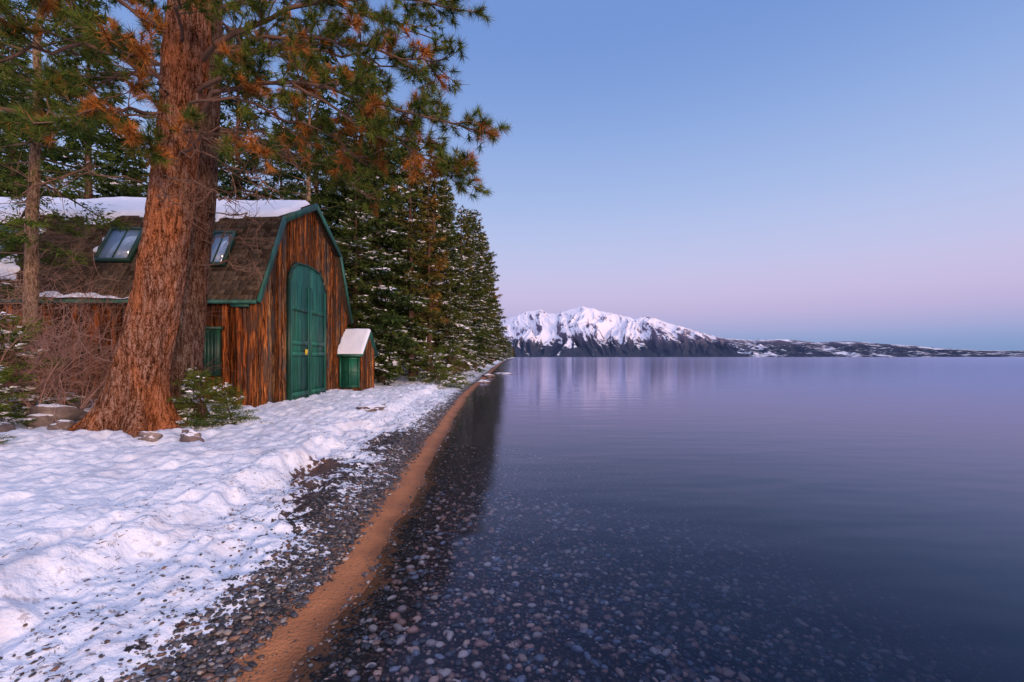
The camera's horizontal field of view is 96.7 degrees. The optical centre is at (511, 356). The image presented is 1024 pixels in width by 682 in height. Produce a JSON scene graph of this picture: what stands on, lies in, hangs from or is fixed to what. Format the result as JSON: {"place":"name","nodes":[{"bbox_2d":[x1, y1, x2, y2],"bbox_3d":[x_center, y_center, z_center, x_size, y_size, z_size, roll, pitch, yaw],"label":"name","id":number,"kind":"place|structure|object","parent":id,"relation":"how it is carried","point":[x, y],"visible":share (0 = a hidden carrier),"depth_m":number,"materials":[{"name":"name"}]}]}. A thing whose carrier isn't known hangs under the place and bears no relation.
{"place":"outdoors","nodes":[
{"label":"outdoors","id":0,"kind":"place"},
{"bbox_2d":[0,357,902,681],"bbox_3d":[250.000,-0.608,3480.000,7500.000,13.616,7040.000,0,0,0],"label":"ground","id":1,"kind":"structure","parent":0,"point":[90,475],"depth_m":4.02,"materials":[{"name":"white snow"}]},
{"bbox_2d":[0,418,15,431],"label":"boulder","id":2,"kind":"object","parent":1,"relation":"on","point":[6,426],"visible":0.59,"depth_m":6.59,"materials":[{"name":"stone"}]},
{"bbox_2d":[0,421,17,443],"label":"fir sapling","id":3,"kind":"object","parent":1,"relation":"on","point":[5,440],"visible":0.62,"depth_m":5.96,"materials":[{"name":"green plant"}]},
{"bbox_2d":[0,366,37,427],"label":"fir sapling","id":4,"kind":"object","parent":1,"relation":"on","point":[5,415],"visible":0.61,"depth_m":7.16,"materials":[{"name":"green plant"}]},
{"bbox_2d":[0,37,55,197],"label":"fir tree","id":5,"kind":"object","parent":1,"relation":"on","point":[16,174],"visible":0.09,"depth_m":21.70,"materials":[{"name":"green plant"}]},
{"bbox_2d":[0,0,75,303],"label":"young fir tree","id":6,"kind":"object","parent":1,"relation":"on","point":[45,260],"visible":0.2,"depth_m":10.30,"materials":[{"name":"green plant"}]},
{"bbox_2d":[0,309,79,418],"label":"fir sapling","id":7,"kind":"object","parent":1,"relation":"on","point":[15,333],"visible":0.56,"depth_m":7.95,"materials":[{"name":"green plant"}]},
{"bbox_2d":[0,307,109,409],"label":"bare shrub","id":8,"kind":"object","parent":1,"relation":"on","point":[54,383],"visible":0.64,"depth_m":8.07,"materials":[{"name":"brown plant"}]},
{"bbox_2d":[22,404,87,427],"bbox_3d":[-7.746,1.050,7.683,0.834,0.523,0.718,0,0,0],"label":"boulder","id":9,"kind":"object","parent":1,"relation":"on","point":[44,414],"visible":0.68,"depth_m":7.55,"materials":[{"name":"stone"}]},
{"bbox_2d":[0,253,120,428],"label":"bare shrub","id":10,"kind":"object","parent":1,"relation":"on","point":[51,354],"visible":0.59,"depth_m":8.04,"materials":[{"name":"brown plant"}]},
{"bbox_2d":[47,419,75,429],"bbox_3d":[-7.211,1.121,7.303,0.331,0.235,0.346,0,0,0],"label":"boulder","id":11,"kind":"object","parent":1,"relation":"on","point":[65,424],"visible":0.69,"depth_m":7.22,"materials":[{"name":"stone"}]},
{"bbox_2d":[37,391,91,407],"bbox_3d":[-8.862,0.975,8.992,0.865,0.590,0.680,0,0,0],"label":"boulder","id":12,"kind":"object","parent":1,"relation":"on","point":[77,404],"visible":0.16,"depth_m":8.92,"materials":[{"name":"stone"}]},
{"bbox_2d":[0,236,130,410],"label":"bare shrub","id":13,"kind":"object","parent":1,"relation":"on","point":[18,309],"visible":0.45,"depth_m":8.91,"materials":[{"name":"brown plant"}]},
{"bbox_2d":[0,0,145,406],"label":"young fir tree","id":14,"kind":"object","parent":1,"relation":"on","point":[28,236],"visible":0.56,"depth_m":9.08,"materials":[{"name":"green plant"}]},
{"bbox_2d":[18,0,155,198],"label":"fir tree","id":15,"kind":"object","parent":1,"relation":"on","point":[71,159],"visible":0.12,"depth_m":20.82,"materials":[{"name":"green plant"}]},
{"bbox_2d":[4,242,247,404],"bbox_3d":[-7.814,-0.419,9.006,3.634,3.449,3.148,0,0,0],"label":"bare shrub","id":16,"kind":"object","parent":1,"relation":"on","point":[101,346],"visible":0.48,"depth_m":8.90,"materials":[{"name":"brown plant"}]},
{"bbox_2d":[52,343,223,405],"bbox_3d":[-7.058,0.462,8.900,1.895,1.499,2.686,0,0,37],"label":"bare shrub","id":17,"kind":"object","parent":1,"relation":"on","point":[86,374],"visible":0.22,"depth_m":8.24,"materials":[{"name":"brown plant"}]},
{"bbox_2d":[138,431,162,441],"bbox_3d":[-5.459,1.222,6.858,0.324,0.211,0.258,0,0,0],"label":"boulder","id":18,"kind":"object","parent":1,"relation":"on","point":[151,436],"visible":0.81,"depth_m":6.79,"materials":[{"name":"stone"}]},
{"bbox_2d":[0,196,352,407],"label":"boathouse","id":19,"kind":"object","parent":1,"relation":"on","point":[276,335],"visible":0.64,"depth_m":11.74,"materials":[{"name":"brown wood"}]},
{"bbox_2d":[0,226,19,259],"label":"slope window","id":20,"kind":"structure","parent":19,"relation":"in","point":[1,226],"depth_m":11.46,"materials":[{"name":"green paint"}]},
{"bbox_2d":[92,227,141,262],"bbox_3d":[-9.899,-2.831,11.522,0.850,1.027,0.663,0,0,-2],"label":"slope window","id":21,"kind":"structure","parent":19,"relation":"in","point":[116,247],"depth_m":11.45,"materials":[{"name":"glass"}]},
{"bbox_2d":[202,326,223,375],"bbox_3d":[-7.360,-0.135,10.889,0.840,1.170,0.140,0,0,-2],"label":"shutter window","id":22,"kind":"structure","parent":19,"relation":"in","point":[212,346],"depth_m":10.85,"materials":[{"name":"green paint"}]},
{"bbox_2d":[210,231,237,266],"bbox_3d":[-7.434,-2.744,11.559,0.580,1.027,0.663,0,0,-2],"label":"slope window","id":23,"kind":"structure","parent":19,"relation":"in","point":[219,251],"depth_m":11.54,"materials":[{"name":"glass"}]},
{"bbox_2d":[291,265,309,400],"bbox_3d":[-6.324,-0.745,13.487,0.132,4.050,1.280,0,0,-2],"label":"door leaf left","id":24,"kind":"structure","parent":19,"relation":"in","point":[300,289],"depth_m":13.54,"materials":[{"name":"green paint"}]},
{"bbox_2d":[309,268,325,395],"bbox_3d":[-6.371,-0.745,14.836,0.132,4.050,1.280,0,0,-2],"label":"door leaf right","id":25,"kind":"structure","parent":19,"relation":"in","point":[317,293],"depth_m":14.83,"materials":[{"name":"green paint"}]},
{"bbox_2d":[140,162,227,193],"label":"fir tree","id":26,"kind":"object","parent":1,"relation":"on","point":[142,184],"depth_m":21.25,"materials":[{"name":"green plant"}]},
{"bbox_2d":[179,429,204,441],"bbox_3d":[-4.984,1.321,7.092,0.353,0.379,0.305,0,0,0],"label":"boulder","id":27,"kind":"object","parent":1,"relation":"on","point":[191,435],"visible":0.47,"depth_m":7.01,"materials":[{"name":"stone"}]},
{"bbox_2d":[33,0,388,418],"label":"pine tree","id":28,"kind":"object","parent":1,"relation":"on","point":[189,345],"visible":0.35,"depth_m":8.79,"materials":[{"name":"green plant"}]},
{"bbox_2d":[167,367,256,430],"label":"fir sapling","id":29,"kind":"object","parent":1,"relation":"on","point":[186,412],"visible":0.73,"depth_m":8.21,"materials":[{"name":"green plant"}]},
{"bbox_2d":[0,390,441,681],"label":"pine litter","id":30,"kind":"object","parent":1,"relation":"on","point":[143,562],"visible":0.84,"depth_m":3.30,"materials":[{"name":"brown plant"}]},
{"bbox_2d":[0,399,465,681],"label":"pebbles","id":31,"kind":"object","parent":1,"relation":"on","point":[216,668],"visible":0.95,"depth_m":3.06,"materials":[{"name":"gravel"}]},
{"bbox_2d":[197,382,273,427],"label":"fir sapling","id":32,"kind":"object","parent":1,"relation":"on","point":[225,401],"visible":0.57,"depth_m":8.52,"materials":[{"name":"green plant"}]},
{"bbox_2d":[0,0,512,437],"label":"pine tree","id":33,"kind":"object","parent":1,"relation":"on","point":[134,395],"visible":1,"depth_m":7.01,"materials":[{"name":"green plant"}]},
{"bbox_2d":[217,26,297,199],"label":"fir tree","id":34,"kind":"object","parent":1,"relation":"on","point":[221,172],"visible":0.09,"depth_m":20.87,"materials":[{"name":"green plant"}]},
{"bbox_2d":[0,73,515,360],"bbox_3d":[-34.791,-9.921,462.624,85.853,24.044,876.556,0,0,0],"label":"distant forest","id":35,"kind":"object","parent":1,"relation":"on","point":[510,351],"visible":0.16,"depth_m":31.07,"materials":[{"name":"green plant"}]},
{"bbox_2d":[260,121,305,199],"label":"fir tree","id":36,"kind":"object","parent":1,"relation":"on","point":[280,178],"visible":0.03,"depth_m":31.49,"materials":[{"name":"green plant"}]},
{"bbox_2d":[248,54,386,313],"bbox_3d":[-8.758,-5.860,19.027,5.407,14.724,5.490,0,0,21],"label":"young fir tree","id":37,"kind":"object","parent":1,"relation":"on","point":[307,193],"visible":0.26,"depth_m":19.36,"materials":[{"name":"green plant"}]},
{"bbox_2d":[271,33,391,376],"bbox_3d":[-9.809,-6.932,22.349,7.389,17.481,8.763,1,0,28],"label":"fir tree","id":38,"kind":"object","parent":1,"relation":"on","point":[328,59],"visible":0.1,"depth_m":22.14,"materials":[{"name":"green plant"}]},
{"bbox_2d":[318,108,358,233],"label":"fir tree","id":39,"kind":"object","parent":1,"relation":"on","point":[340,225],"depth_m":29.43,"materials":[{"name":"green plant"}]},
{"bbox_2d":[337,328,377,390],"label":"storage shed","id":40,"kind":"structure","parent":1,"relation":"on","point":[357,353],"depth_m":17.03,"materials":[{"name":"brown wood"}]},
{"bbox_2d":[339,357,359,387],"bbox_3d":[-6.045,0.585,16.933,0.740,1.130,0.055,0,0,-1],"label":"shed door","id":41,"kind":"structure","parent":40,"relation":"in","point":[349,367],"depth_m":16.92,"materials":[{"name":"green paint"}]},
{"bbox_2d":[311,56,425,386],"bbox_3d":[-7.112,-6.085,21.487,6.717,15.892,7.967,2,1,-2],"label":"fir tree","id":42,"kind":"object","parent":1,"relation":"on","point":[394,321],"visible":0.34,"depth_m":20.70,"materials":[{"name":"green plant"}]},
{"bbox_2d":[336,178,400,377],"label":"fir tree","id":43,"kind":"object","parent":1,"relation":"on","point":[352,287],"visible":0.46,"depth_m":19.77,"materials":[{"name":"green plant"}]},
{"bbox_2d":[356,403,385,411],"bbox_3d":[-3.518,1.263,11.434,0.707,0.184,1.337,0,0,0],"label":"boulder","id":44,"kind":"object","parent":1,"relation":"on","point":[373,407],"visible":0.91,"depth_m":11.05,"materials":[{"name":"stone"}]},
{"bbox_2d":[321,57,441,380],"bbox_3d":[-8.216,-7.593,26.200,8.060,19.070,9.560,1,0,15],"label":"fir tree","id":45,"kind":"object","parent":1,"relation":"on","point":[405,142],"visible":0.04,"depth_m":26.18,"materials":[{"name":"green plant"}]},
{"bbox_2d":[335,100,439,382],"bbox_3d":[-6.194,-5.488,22.004,5.543,14.735,5.552,0,0,-7],"label":"fir tree","id":46,"kind":"object","parent":1,"relation":"on","point":[386,215],"visible":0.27,"depth_m":21.68,"materials":[{"name":"green plant"}]},
{"bbox_2d":[383,147,425,370],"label":"fir tree","id":47,"kind":"object","parent":1,"relation":"on","point":[399,168],"visible":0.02,"depth_m":34.40,"materials":[{"name":"green plant"}]},
{"bbox_2d":[382,134,450,380],"bbox_3d":[-5.154,-4.947,23.722,3.705,13.634,3.898,0,0,-33],"label":"fir tree","id":48,"kind":"object","parent":1,"relation":"on","point":[409,228],"visible":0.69,"depth_m":23.50,"materials":[{"name":"green plant"}]},
{"bbox_2d":[381,133,457,375],"bbox_3d":[-6.329,-6.460,30.183,6.342,16.838,6.267,0,0,17],"label":"fir tree","id":49,"kind":"object","parent":1,"relation":"on","point":[413,199],"visible":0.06,"depth_m":29.41,"materials":[{"name":"green plant"}]},
{"bbox_2d":[412,176,451,377],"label":"fir tree","id":50,"kind":"object","parent":1,"relation":"on","point":[442,262],"visible":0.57,"depth_m":24.96,"materials":[{"name":"green plant"}]},
{"bbox_2d":[399,147,471,368],"bbox_3d":[-4.819,-5.465,27.679,5.174,14.775,4.402,1,2,6],"label":"fir tree","id":51,"kind":"object","parent":1,"relation":"on","point":[438,248],"visible":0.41,"depth_m":27.36,"materials":[{"name":"green plant"}]},
{"bbox_2d":[404,341,469,388],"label":"fir sapling","id":52,"kind":"object","parent":1,"relation":"on","point":[431,357],"visible":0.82,"depth_m":22.64,"materials":[{"name":"green plant"}]},
{"bbox_2d":[416,351,471,382],"bbox_3d":[-3.639,0.606,24.360,3.947,2.050,1.777,0,0,0],"label":"bare shrub","id":53,"kind":"object","parent":1,"relation":"on","point":[452,370],"visible":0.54,"depth_m":24.54,"materials":[{"name":"brown plant"}]},
{"bbox_2d":[422,341,475,384],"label":"fir sapling","id":54,"kind":"object","parent":1,"relation":"on","point":[452,350],"visible":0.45,"depth_m":25.57,"materials":[{"name":"green plant"}]},
{"bbox_2d":[416,198,482,372],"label":"fir tree","id":55,"kind":"object","parent":1,"relation":"on","point":[471,325],"visible":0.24,"depth_m":30.81,"materials":[{"name":"green plant"}]},
{"bbox_2d":[432,287,468,374],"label":"fir tree","id":56,"kind":"object","parent":1,"relation":"on","point":[446,333],"visible":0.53,"depth_m":27.18,"materials":[{"name":"green plant"}]},
{"bbox_2d":[435,182,471,354],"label":"fir tree","id":57,"kind":"object","parent":1,"relation":"on","point":[452,198],"visible":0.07,"depth_m":35.71,"materials":[{"name":"green plant"}]},
{"bbox_2d":[419,181,490,373],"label":"fir tree","id":58,"kind":"object","parent":1,"relation":"on","point":[479,370],"visible":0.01,"depth_m":43.77,"materials":[{"name":"green plant"}]},
{"bbox_2d":[438,261,481,373],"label":"fir tree","id":59,"kind":"object","parent":1,"relation":"on","point":[466,320],"visible":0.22,"depth_m":33.42,"materials":[{"name":"green plant"}]},
{"bbox_2d":[452,205,482,371],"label":"fir tree","id":60,"kind":"object","parent":1,"relation":"on","point":[475,316],"visible":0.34,"depth_m":38.87,"materials":[{"name":"green plant"}]},
{"bbox_2d":[457,209,497,367],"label":"fir tree","id":61,"kind":"object","parent":1,"relation":"on","point":[484,307],"visible":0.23,"depth_m":51.69,"materials":[{"name":"green plant"}]},
{"bbox_2d":[457,208,500,366],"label":"fir tree","id":62,"kind":"object","parent":1,"relation":"on","point":[475,282],"visible":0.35,"depth_m":45.05,"materials":[{"name":"green plant"}]},
{"bbox_2d":[469,285,491,370],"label":"fir tree","id":63,"kind":"object","parent":1,"relation":"on","point":[473,292],"visible":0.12,"depth_m":47.06,"materials":[{"name":"green plant"}]},
{"bbox_2d":[477,380,489,382],"bbox_3d":[-1.888,1.673,30.025,0.975,0.313,1.095,0,0,0],"label":"boulder","id":64,"kind":"object","parent":1,"relation":"on","point":[482,381],"visible":0.73,"depth_m":29.65,"materials":[{"name":"stone"}]},
{"bbox_2d":[467,209,503,366],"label":"fir tree","id":65,"kind":"object","parent":1,"relation":"on","point":[488,312],"visible":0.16,"depth_m":57.96,"materials":[{"name":"green plant"}]},
{"bbox_2d":[478,296,497,367],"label":"fir tree","id":66,"kind":"object","parent":1,"relation":"on","point":[493,354],"visible":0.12,"depth_m":61.81,"materials":[{"name":"green plant"}]},
{"bbox_2d":[482,374,494,376],"bbox_3d":[-1.968,1.634,38.020,1.148,0.453,1.101,0,0,0],"label":"boulder","id":67,"kind":"object","parent":1,"relation":"on","point":[488,375],"visible":0.59,"depth_m":37.70,"materials":[{"name":"stone"}]},
{"bbox_2d":[471,231,511,361],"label":"fir tree","id":68,"kind":"object","parent":1,"relation":"on","point":[492,326],"visible":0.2,"depth_m":67.59,"materials":[{"name":"green plant"}]},
{"bbox_2d":[485,246,501,364],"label":"lodgepole pine tree","id":69,"kind":"object","parent":1,"relation":"on","point":[499,295],"visible":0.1,"depth_m":77.82,"materials":[{"name":"green plant"}]},
{"bbox_2d":[484,269,507,362],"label":"fir tree","id":70,"kind":"object","parent":1,"relation":"on","point":[495,333],"visible":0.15,"depth_m":89.77,"materials":[{"name":"green plant"}]},
{"bbox_2d":[493,294,508,361],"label":"fir tree","id":71,"kind":"object","parent":1,"relation":"on","point":[498,348],"visible":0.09,"depth_m":121.93,"materials":[{"name":"green plant"}]},
{"bbox_2d":[324,445,907,681],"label":"lakebed pebbles","id":72,"kind":"object","parent":1,"relation":"on","point":[657,652],"visible":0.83,"depth_m":3.41,"materials":[{"name":"stone"}]},
{"bbox_2d":[0,0,1023,350],"label":"sky","id":73,"kind":"structure","parent":0,"point":[816,171],"materials":[{"name":"blue"}]},
{"bbox_2d":[461,357,1023,681],"bbox_3d":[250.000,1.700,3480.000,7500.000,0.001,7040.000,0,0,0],"label":"lake water","id":74,"kind":"structure","parent":0,"point":[875,505],"depth_m":6.98,"materials":[{"name":"blue liquid"}]},
{"bbox_2d":[499,306,1023,356],"bbox_3d":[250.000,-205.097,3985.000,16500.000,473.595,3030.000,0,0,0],"label":"snowy mountains","id":75,"kind":"structure","parent":0,"point":[582,331],"depth_m":3135.43,"materials":[{"name":"white snow"}]}
]}

